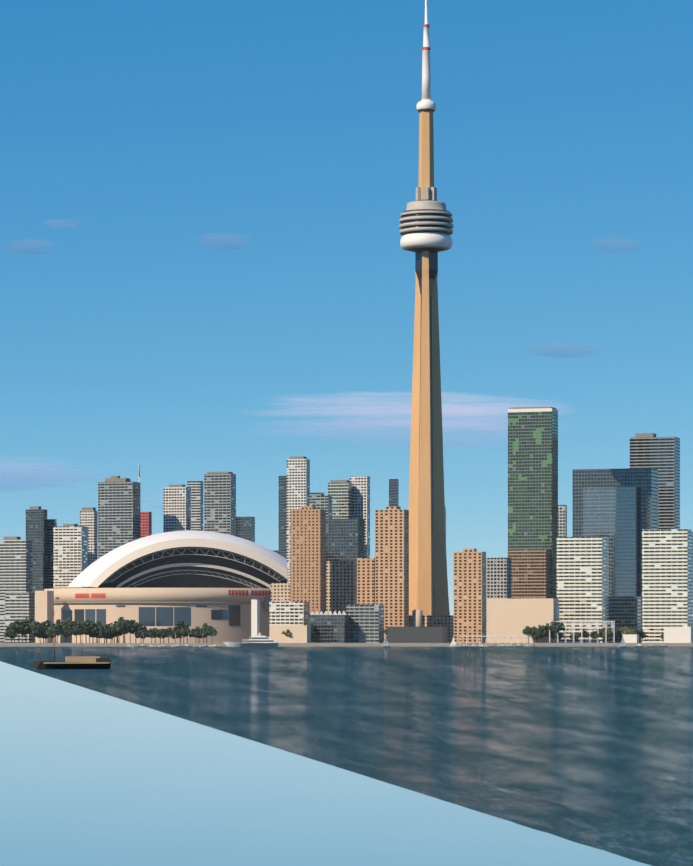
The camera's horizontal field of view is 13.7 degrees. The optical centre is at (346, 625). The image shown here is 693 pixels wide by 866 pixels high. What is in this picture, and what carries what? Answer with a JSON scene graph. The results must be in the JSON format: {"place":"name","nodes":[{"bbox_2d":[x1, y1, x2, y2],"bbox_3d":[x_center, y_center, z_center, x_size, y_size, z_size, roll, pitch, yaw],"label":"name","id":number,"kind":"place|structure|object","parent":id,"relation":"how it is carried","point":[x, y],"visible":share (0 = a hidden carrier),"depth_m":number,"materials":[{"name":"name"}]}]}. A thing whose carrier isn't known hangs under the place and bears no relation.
{"place":"outdoors","nodes":[
{"label":"outdoors","id":0,"kind":"place"},
{"bbox_2d":[4,238,58,254],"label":"cloud","id":1,"kind":"structure","parent":0,"point":[30,245],"depth_m":29907.64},
{"bbox_2d":[0,456,103,493],"bbox_3d":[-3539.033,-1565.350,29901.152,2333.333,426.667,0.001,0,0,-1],"label":"cloud","id":2,"kind":"structure","parent":0,"point":[26,475],"depth_m":29908.17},
{"bbox_2d":[42,218,83,229],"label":"cloud","id":3,"kind":"structure","parent":0,"point":[68,225],"depth_m":29916.34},
{"bbox_2d":[143,490,203,511],"bbox_3d":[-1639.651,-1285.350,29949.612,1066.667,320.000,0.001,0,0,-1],"label":"cloud","id":4,"kind":"structure","parent":0,"point":[162,500],"depth_m":29941.95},
{"bbox_2d":[193,232,253,249],"bbox_3d":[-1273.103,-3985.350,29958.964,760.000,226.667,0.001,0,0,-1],"label":"cloud","id":5,"kind":"structure","parent":0,"point":[225,241],"depth_m":29958.60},
{"bbox_2d":[309,624,316,635],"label":"tree","id":6,"kind":"object","parent":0,"point":[312,630],"depth_m":2444.84,"materials":[{"name":"green plant"}]},
{"bbox_2d":[0,646,692,865],"bbox_3d":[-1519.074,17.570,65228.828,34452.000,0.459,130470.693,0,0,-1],"label":"water","id":7,"kind":"structure","parent":0,"point":[591,746],"depth_m":562.56,"materials":[{"name":"liquid"}]},
{"bbox_2d":[32,622,110,668],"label":"boat","id":8,"kind":"object","parent":7,"relation":"on","point":[84,662],"visible":0.98,"depth_m":1163.99,"materials":[{"name":"brown"}]},
{"bbox_2d":[223,633,278,646],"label":"yacht","id":9,"kind":"object","parent":7,"relation":"on","point":[258,640],"depth_m":2376.29,"materials":[{"name":"white"}]},
{"bbox_2d":[382,634,389,646],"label":"sailboat","id":10,"kind":"object","parent":7,"relation":"on","point":[385,641],"depth_m":2373.02,"materials":[{"name":"white"}]},
{"bbox_2d":[460,635,530,645],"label":"pier","id":11,"kind":"structure","parent":7,"relation":"in","point":[492,636],"depth_m":2401.00,"materials":[{"name":"white metal"}]},
{"bbox_2d":[505,635,515,646],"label":"boat","id":12,"kind":"object","parent":7,"relation":"on","point":[509,645],"depth_m":2402.59,"materials":[{"name":"white"}]},
{"bbox_2d":[618,635,626,646],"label":"sailboat","id":13,"kind":"object","parent":7,"relation":"on","point":[622,642],"depth_m":2328.10,"materials":[{"name":"white"}]},
{"bbox_2d":[635,637,647,646],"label":"boat","id":14,"kind":"object","parent":7,"relation":"on","point":[639,645],"depth_m":2399.01,"materials":[{"name":"white"}]},
{"bbox_2d":[657,637,667,646],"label":"boat","id":15,"kind":"object","parent":7,"relation":"on","point":[662,645],"depth_m":2403.93,"materials":[{"name":"white"}]},
{"bbox_2d":[0,120,692,646],"bbox_3d":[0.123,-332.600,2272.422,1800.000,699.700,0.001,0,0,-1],"label":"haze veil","id":16,"kind":"object","parent":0,"point":[356,468],"visible":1,"depth_m":2272.47,"materials":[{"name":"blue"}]},
{"bbox_2d":[0,0,692,865],"label":"sky","id":17,"kind":"structure","parent":0,"point":[88,777],"materials":[{"name":"blue"}]},
{"bbox_2d":[235,391,571,453],"bbox_3d":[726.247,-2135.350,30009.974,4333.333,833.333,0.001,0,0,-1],"label":"cloud","id":18,"kind":"structure","parent":0,"point":[461,410],"depth_m":30006.82,"materials":[{"name":"white"}]},
{"bbox_2d":[399,0,453,614],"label":"observation tower","id":19,"kind":"structure","parent":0,"point":[420,237],"depth_m":2680.15,"materials":[{"name":"concrete"}]},
{"bbox_2d":[522,342,600,357],"bbox_3d":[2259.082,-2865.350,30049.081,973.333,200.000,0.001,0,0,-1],"label":"cloud","id":20,"kind":"structure","parent":0,"point":[567,351],"depth_m":30048.93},
{"bbox_2d":[589,238,639,252],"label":"cloud","id":21,"kind":"structure","parent":0,"point":[613,244],"depth_m":30062.65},
{"label":"ground","id":22,"kind":"structure","parent":0,"visible":0},
{"bbox_2d":[4,629,17,642],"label":"tree","id":23,"kind":"object","parent":22,"relation":"on","point":[11,633],"depth_m":2413.61,"materials":[{"name":"green plant"}]},
{"bbox_2d":[0,537,31,640],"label":"building","id":24,"kind":"structure","parent":22,"relation":"on","point":[23,563],"depth_m":2870.05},
{"bbox_2d":[6,620,29,642],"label":"tree","id":25,"kind":"object","parent":22,"relation":"on","point":[16,626],"depth_m":2416.98,"materials":[{"name":"green plant"}]},
{"bbox_2d":[5,593,34,642],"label":"building","id":26,"kind":"structure","parent":22,"relation":"on","point":[23,603],"depth_m":2671.15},
{"bbox_2d":[20,617,38,642],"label":"tree","id":27,"kind":"object","parent":22,"relation":"on","point":[29,620],"depth_m":2421.01,"materials":[{"name":"green plant"}]},
{"bbox_2d":[26,622,43,642],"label":"tree","id":28,"kind":"object","parent":22,"relation":"on","point":[38,628],"depth_m":2417.11,"materials":[{"name":"green plant"}]},
{"bbox_2d":[26,506,46,592],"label":"building","id":29,"kind":"structure","parent":22,"relation":"on","point":[36,528],"depth_m":3120.13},
{"bbox_2d":[35,628,47,642],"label":"tree","id":30,"kind":"object","parent":22,"relation":"on","point":[40,635],"depth_m":2431.58,"materials":[{"name":"green plant"}]},
{"bbox_2d":[35,591,53,642],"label":"building","id":31,"kind":"structure","parent":22,"relation":"on","point":[42,599],"depth_m":2574.27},
{"bbox_2d":[36,620,53,642],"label":"tree","id":32,"kind":"object","parent":22,"relation":"on","point":[44,623],"depth_m":2449.73,"materials":[{"name":"green plant"}]},
{"bbox_2d":[44,627,57,642],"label":"tree","id":33,"kind":"object","parent":22,"relation":"on","point":[50,632],"depth_m":2415.81,"materials":[{"name":"green plant"}]},
{"bbox_2d":[47,519,56,588],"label":"building","id":34,"kind":"structure","parent":22,"relation":"on","point":[51,523],"depth_m":3131.99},
{"bbox_2d":[49,624,63,642],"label":"tree","id":35,"kind":"object","parent":22,"relation":"on","point":[58,628],"depth_m":2424.07,"materials":[{"name":"green plant"}]},
{"bbox_2d":[55,619,66,642],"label":"tree","id":36,"kind":"object","parent":22,"relation":"on","point":[59,622],"depth_m":2452.72,"materials":[{"name":"green plant"}]},
{"bbox_2d":[62,625,73,642],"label":"tree","id":37,"kind":"object","parent":22,"relation":"on","point":[66,631],"depth_m":2441.77,"materials":[{"name":"green plant"}]},
{"bbox_2d":[61,617,77,642],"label":"tree","id":38,"kind":"object","parent":22,"relation":"on","point":[71,623],"depth_m":2445.07,"materials":[{"name":"green plant"}]},
{"bbox_2d":[53,524,87,588],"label":"high-rise building","id":39,"kind":"structure","parent":22,"relation":"on","point":[72,536],"depth_m":2950.65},
{"bbox_2d":[68,625,77,642],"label":"tree","id":40,"kind":"object","parent":22,"relation":"on","point":[70,630],"depth_m":2430.60,"materials":[{"name":"green plant"}]},
{"bbox_2d":[73,626,87,642],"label":"tree","id":41,"kind":"object","parent":22,"relation":"on","point":[76,630],"depth_m":2417.25,"materials":[{"name":"green plant"}]},
{"bbox_2d":[77,619,97,642],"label":"tree","id":42,"kind":"object","parent":22,"relation":"on","point":[89,628],"depth_m":2416.56,"materials":[{"name":"green plant"}]},
{"bbox_2d":[80,507,97,587],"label":"building","id":43,"kind":"structure","parent":22,"relation":"on","point":[88,519],"depth_m":3171.97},
{"bbox_2d":[84,632,97,642],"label":"tree","id":44,"kind":"object","parent":22,"relation":"on","point":[91,635],"depth_m":2424.21,"materials":[{"name":"green plant"}]},
{"bbox_2d":[90,621,100,642],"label":"tree","id":45,"kind":"object","parent":22,"relation":"on","point":[98,623],"depth_m":2421.06,"materials":[{"name":"green plant"}]},
{"bbox_2d":[96,625,113,642],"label":"tree","id":46,"kind":"object","parent":22,"relation":"on","point":[107,631],"depth_m":2413.48,"materials":[{"name":"green plant"}]},
{"bbox_2d":[110,619,123,642],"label":"tree","id":47,"kind":"object","parent":22,"relation":"on","point":[114,622],"depth_m":2437.75,"materials":[{"name":"green plant"}]},
{"bbox_2d":[111,626,122,642],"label":"tree","id":48,"kind":"object","parent":22,"relation":"on","point":[115,632],"depth_m":2431.56,"materials":[{"name":"green plant"}]},
{"bbox_2d":[98,476,139,558],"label":"building","id":49,"kind":"structure","parent":22,"relation":"on","point":[115,534],"depth_m":3050.36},
{"bbox_2d":[136,464,139,481],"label":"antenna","id":50,"kind":"object","parent":49,"relation":"on","point":[138,477],"depth_m":3235.89,"materials":[{"name":"white"}]},
{"bbox_2d":[115,617,134,642],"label":"tree","id":51,"kind":"object","parent":22,"relation":"on","point":[126,626],"depth_m":2411.80,"materials":[{"name":"green plant"}]},
{"bbox_2d":[124,619,138,642],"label":"tree","id":52,"kind":"object","parent":22,"relation":"on","point":[133,625],"depth_m":2422.24,"materials":[{"name":"green plant"}]},
{"bbox_2d":[133,620,145,642],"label":"tree","id":53,"kind":"object","parent":22,"relation":"on","point":[140,626],"depth_m":2439.38,"materials":[{"name":"green plant"}]},
{"bbox_2d":[135,630,147,638],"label":"tree","id":54,"kind":"object","parent":22,"relation":"on","point":[140,634],"depth_m":2415.64,"materials":[{"name":"green plant"}]},
{"bbox_2d":[140,512,151,537],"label":"high-rise building","id":55,"kind":"structure","parent":22,"relation":"on","point":[146,519],"depth_m":3223.28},
{"bbox_2d":[145,628,159,642],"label":"tree","id":56,"kind":"object","parent":22,"relation":"on","point":[151,633],"depth_m":2416.56,"materials":[{"name":"green plant"}]},
{"bbox_2d":[44,588,270,642],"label":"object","id":57,"kind":"structure","parent":22,"relation":"on","point":[196,600],"depth_m":2563.51,"materials":[{"name":"beige concrete"}]},
{"bbox_2d":[68,530,287,587],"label":"roof","id":58,"kind":"structure","parent":57,"relation":"on","point":[265,557],"depth_m":2647.04,"materials":[{"name":"silver metal"}]},
{"bbox_2d":[156,629,166,642],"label":"tree","id":59,"kind":"object","parent":22,"relation":"on","point":[160,635],"depth_m":2440.76,"materials":[{"name":"green plant"}]},
{"bbox_2d":[161,627,177,642],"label":"tree","id":60,"kind":"object","parent":22,"relation":"on","point":[169,630],"depth_m":2430.95,"materials":[{"name":"green plant"}]},
{"bbox_2d":[169,630,181,638],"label":"tree","id":61,"kind":"object","parent":22,"relation":"on","point":[179,635],"depth_m":2429.74,"materials":[{"name":"green plant"}]},
{"bbox_2d":[163,484,190,532],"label":"high-rise building","id":62,"kind":"structure","parent":22,"relation":"on","point":[181,503],"depth_m":3094.00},
{"bbox_2d":[173,620,188,642],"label":"tree","id":63,"kind":"object","parent":22,"relation":"on","point":[181,624],"depth_m":2452.55,"materials":[{"name":"green plant"}]},
{"bbox_2d":[180,628,189,642],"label":"tree","id":64,"kind":"object","parent":22,"relation":"on","point":[182,631],"depth_m":2440.02,"materials":[{"name":"green plant"}]},
{"bbox_2d":[187,481,202,530],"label":"building","id":65,"kind":"structure","parent":22,"relation":"on","point":[196,505],"depth_m":3235.31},
{"bbox_2d":[189,626,202,636],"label":"tree","id":66,"kind":"object","parent":22,"relation":"on","point":[196,632],"depth_m":2417.30,"materials":[{"name":"green plant"}]},
{"bbox_2d":[200,623,210,642],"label":"tree","id":67,"kind":"object","parent":22,"relation":"on","point":[205,628],"depth_m":2420.77,"materials":[{"name":"green plant"}]},
{"bbox_2d":[205,627,217,642],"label":"tree","id":68,"kind":"object","parent":22,"relation":"on","point":[212,631],"depth_m":2416.14,"materials":[{"name":"green plant"}]},
{"bbox_2d":[204,472,235,535],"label":"building","id":69,"kind":"structure","parent":22,"relation":"on","point":[217,503],"depth_m":3054.28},
{"bbox_2d":[236,517,254,542],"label":"building","id":70,"kind":"structure","parent":22,"relation":"on","point":[246,528],"depth_m":3156.09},
{"bbox_2d":[251,600,259,636],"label":"pylon","id":71,"kind":"object","parent":22,"relation":"on","point":[255,617],"depth_m":2429.80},
{"bbox_2d":[271,583,289,601],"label":"building","id":72,"kind":"structure","parent":22,"relation":"on","point":[281,591],"depth_m":2567.89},
{"bbox_2d":[279,476,286,558],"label":"building","id":73,"kind":"structure","parent":22,"relation":"on","point":[282,512],"depth_m":3059.07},
{"bbox_2d":[269,602,308,636],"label":"condo","id":74,"kind":"structure","parent":22,"relation":"on","point":[289,609],"depth_m":2475.81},
{"bbox_2d":[270,625,310,642],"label":"building","id":75,"kind":"structure","parent":22,"relation":"on","point":[297,635],"depth_m":2419.88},
{"bbox_2d":[287,456,309,582],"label":"building","id":76,"kind":"structure","parent":22,"relation":"on","point":[296,493],"depth_m":3038.28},
{"bbox_2d":[290,506,325,614],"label":"building","id":77,"kind":"structure","parent":22,"relation":"on","point":[313,537],"depth_m":2537.05,"materials":[{"name":"concrete"}]},
{"bbox_2d":[309,493,331,518],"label":"building","id":78,"kind":"structure","parent":22,"relation":"on","point":[320,500],"depth_m":2928.56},
{"bbox_2d":[308,615,348,642],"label":"building","id":79,"kind":"structure","parent":22,"relation":"on","point":[331,622],"depth_m":2445.97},
{"bbox_2d":[310,611,345,614],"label":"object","id":80,"kind":"object","parent":79,"relation":"on","point":[330,613],"depth_m":2448.15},
{"bbox_2d":[328,480,351,518],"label":"building","id":81,"kind":"structure","parent":22,"relation":"on","point":[342,499],"depth_m":2978.45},
{"bbox_2d":[326,561,356,613],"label":"building","id":82,"kind":"structure","parent":22,"relation":"on","point":[335,592],"depth_m":2578.35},
{"bbox_2d":[326,518,364,560],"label":"building","id":83,"kind":"structure","parent":22,"relation":"on","point":[347,550],"depth_m":2735.33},
{"bbox_2d":[0,643,692,646],"bbox_3d":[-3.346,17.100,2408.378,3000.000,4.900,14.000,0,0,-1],"label":"quay wall","id":84,"kind":"structure","parent":22,"relation":"on","point":[298,644],"depth_m":2403.37,"materials":[{"name":"concrete"}]},
{"bbox_2d":[350,476,369,557],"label":"building","id":85,"kind":"structure","parent":22,"relation":"on","point":[361,499],"depth_m":2989.28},
{"bbox_2d":[346,604,383,642],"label":"building","id":86,"kind":"structure","parent":22,"relation":"on","point":[372,622],"depth_m":2457.51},
{"bbox_2d":[357,558,374,603],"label":"building","id":87,"kind":"structure","parent":22,"relation":"on","point":[363,577],"depth_m":2539.91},
{"bbox_2d":[375,506,408,638],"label":"building","id":88,"kind":"structure","parent":22,"relation":"on","point":[394,606],"depth_m":2518.86,"materials":[{"name":"concrete"}]},
{"bbox_2d":[389,479,398,506],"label":"building","id":89,"kind":"structure","parent":22,"relation":"on","point":[393,499],"depth_m":3132.58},
{"bbox_2d":[387,627,446,642],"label":"building","id":90,"kind":"structure","parent":22,"relation":"on","point":[432,634],"depth_m":2425.63,"materials":[{"name":"grey"}]},
{"bbox_2d":[412,610,422,626],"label":"tank","id":91,"kind":"object","parent":22,"relation":"on","point":[417,618],"depth_m":2570.40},
{"bbox_2d":[409,615,453,642],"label":"building","id":92,"kind":"structure","parent":22,"relation":"on","point":[428,620],"depth_m":2570.25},
{"bbox_2d":[454,549,485,642],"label":"building","id":93,"kind":"structure","parent":22,"relation":"on","point":[470,605],"depth_m":2521.14,"materials":[{"name":"concrete"}]},
{"bbox_2d":[486,558,510,641],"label":"building","id":94,"kind":"structure","parent":22,"relation":"on","point":[501,583],"depth_m":2829.11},
{"bbox_2d":[487,598,558,642],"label":"low building","id":95,"kind":"structure","parent":22,"relation":"on","point":[539,610],"depth_m":2476.89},
{"bbox_2d":[522,626,535,642],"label":"tree","id":96,"kind":"object","parent":22,"relation":"on","point":[528,631],"depth_m":2434.31,"materials":[{"name":"green plant"}]},
{"bbox_2d":[508,549,550,598],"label":"building","id":97,"kind":"structure","parent":22,"relation":"on","point":[525,575],"depth_m":2910.18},
{"bbox_2d":[508,407,557,597],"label":"building","id":98,"kind":"structure","parent":22,"relation":"on","point":[543,475],"depth_m":2929.76,"materials":[{"name":"glass"}]},
{"bbox_2d":[531,634,541,642],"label":"tree","id":99,"kind":"object","parent":22,"relation":"on","point":[536,636],"depth_m":2461.66,"materials":[{"name":"green plant"}]},
{"bbox_2d":[535,625,551,642],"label":"tree","id":100,"kind":"object","parent":22,"relation":"on","point":[541,631],"depth_m":2434.54,"materials":[{"name":"green plant"}]},
{"bbox_2d":[544,619,564,642],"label":"tree","id":101,"kind":"object","parent":22,"relation":"on","point":[553,628],"depth_m":2426.35,"materials":[{"name":"green plant"}]},
{"bbox_2d":[555,606,558,642],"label":"building","id":102,"kind":"structure","parent":22,"relation":"on","point":[557,611],"depth_m":2475.33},
{"bbox_2d":[554,632,564,642],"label":"tree","id":103,"kind":"object","parent":22,"relation":"on","point":[561,635],"depth_m":2440.79,"materials":[{"name":"green plant"}]},
{"bbox_2d":[558,505,566,536],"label":"building","id":104,"kind":"structure","parent":22,"relation":"on","point":[562,519],"depth_m":3135.65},
{"bbox_2d":[568,632,579,642],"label":"tree","id":105,"kind":"object","parent":22,"relation":"on","point":[575,636],"depth_m":2445.97,"materials":[{"name":"green plant"}]},
{"bbox_2d":[548,621,613,642],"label":"pergola","id":106,"kind":"object","parent":22,"relation":"on","point":[589,623],"depth_m":2427.81,"materials":[{"name":"white metal"}]},
{"bbox_2d":[557,537,608,642],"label":"building","id":107,"kind":"structure","parent":22,"relation":"on","point":[589,591],"depth_m":2520.92,"materials":[{"name":"concrete"}]},
{"bbox_2d":[579,630,588,642],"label":"tree","id":108,"kind":"object","parent":22,"relation":"on","point":[586,633],"depth_m":2436.78,"materials":[{"name":"green plant"}]},
{"bbox_2d":[589,631,600,642],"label":"tree","id":109,"kind":"object","parent":22,"relation":"on","point":[593,634],"depth_m":2426.81,"materials":[{"name":"green plant"}]},
{"bbox_2d":[596,628,610,642],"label":"tree","id":110,"kind":"object","parent":22,"relation":"on","point":[600,630],"depth_m":2431.94,"materials":[{"name":"green plant"}]},
{"bbox_2d":[601,629,613,642],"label":"tree","id":111,"kind":"object","parent":22,"relation":"on","point":[608,633],"depth_m":2429.97,"materials":[{"name":"green plant"}]},
{"bbox_2d":[583,487,637,596],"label":"building","id":112,"kind":"structure","parent":22,"relation":"on","point":[607,524],"depth_m":2862.56,"materials":[{"name":"glass"}]},
{"bbox_2d":[609,627,620,636],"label":"tree","id":113,"kind":"object","parent":22,"relation":"on","point":[615,632],"depth_m":2447.70,"materials":[{"name":"green plant"}]},
{"bbox_2d":[573,468,657,628],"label":"building","id":114,"kind":"structure","parent":22,"relation":"on","point":[647,492],"depth_m":2872.78,"materials":[{"name":"glass"}]},
{"bbox_2d":[609,597,640,642],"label":"building","id":115,"kind":"structure","parent":22,"relation":"on","point":[625,617],"depth_m":2583.60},
{"bbox_2d":[621,629,634,634],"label":"tree","id":116,"kind":"object","parent":22,"relation":"on","point":[627,631],"depth_m":2429.86,"materials":[{"name":"green plant"}]},
{"bbox_2d":[622,634,638,642],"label":"building","id":117,"kind":"structure","parent":22,"relation":"on","point":[628,638],"depth_m":2426.45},
{"bbox_2d":[629,627,640,633],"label":"tree","id":118,"kind":"object","parent":22,"relation":"on","point":[635,629],"depth_m":2459.03,"materials":[{"name":"green plant"}]},
{"bbox_2d":[639,630,647,642],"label":"tree","id":119,"kind":"object","parent":22,"relation":"on","point":[642,634],"depth_m":2462.94,"materials":[{"name":"green plant"}]},
{"bbox_2d":[630,433,679,528],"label":"building","id":120,"kind":"structure","parent":22,"relation":"on","point":[669,476],"depth_m":3080.07,"materials":[{"name":"concrete"}]},
{"bbox_2d":[642,529,692,642],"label":"apartment building","id":121,"kind":"structure","parent":22,"relation":"on","point":[652,587],"depth_m":2523.31,"materials":[{"name":"concrete"}]},
{"bbox_2d":[664,627,692,642],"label":"building","id":122,"kind":"structure","parent":22,"relation":"on","point":[685,634],"depth_m":2435.59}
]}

